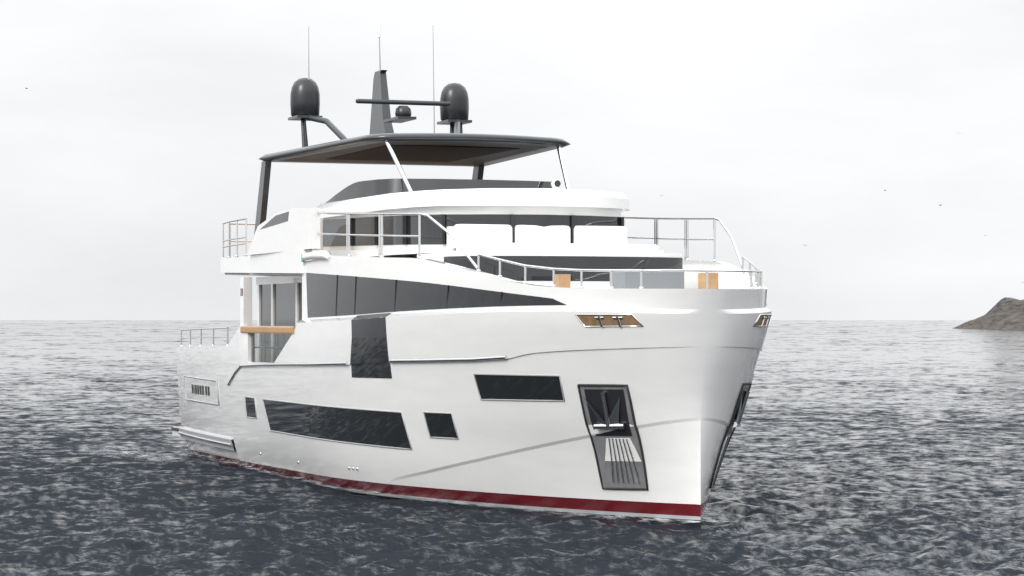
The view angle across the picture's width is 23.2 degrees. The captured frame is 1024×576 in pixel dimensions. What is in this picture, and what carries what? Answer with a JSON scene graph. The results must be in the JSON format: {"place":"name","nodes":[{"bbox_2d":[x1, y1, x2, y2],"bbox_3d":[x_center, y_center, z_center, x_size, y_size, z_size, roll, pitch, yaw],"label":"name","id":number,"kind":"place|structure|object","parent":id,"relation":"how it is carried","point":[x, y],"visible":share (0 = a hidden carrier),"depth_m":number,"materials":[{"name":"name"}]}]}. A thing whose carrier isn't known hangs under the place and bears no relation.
{"place":"outdoors","nodes":[
{"label":"outdoors","id":0,"kind":"place"},
{"bbox_2d":[0,320,1023,575],"bbox_3d":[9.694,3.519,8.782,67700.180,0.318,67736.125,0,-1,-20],"label":"sea","id":1,"kind":"structure","parent":0,"point":[874,446],"depth_m":49.90,"materials":[{"name":"black liquid"}]},
{"bbox_2d":[144,450,712,522],"bbox_3d":[-2.374,4.075,56.408,12.200,0.030,32.520,0,-1,-20],"label":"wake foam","id":2,"kind":"object","parent":1,"relation":"on","point":[631,516],"visible":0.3,"depth_m":41.89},
{"bbox_2d":[171,22,771,525],"bbox_3d":[-1.402,-0.760,53.799,7.201,11.102,27.345,0,-1,-20],"label":"yacht","id":3,"kind":"object","parent":1,"relation":"on","point":[517,344],"visible":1,"depth_m":46.45,"materials":[{"name":"white"}]},
{"bbox_2d":[0,0,1023,319],"label":"sky","id":4,"kind":"structure","parent":0,"point":[139,129],"materials":[{"name":"white"}]},
{"bbox_2d":[952,297,1023,329],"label":"headland","id":5,"kind":"structure","parent":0,"point":[1006,313],"depth_m":926.40,"materials":[{"name":"grey stone"}]}
]}

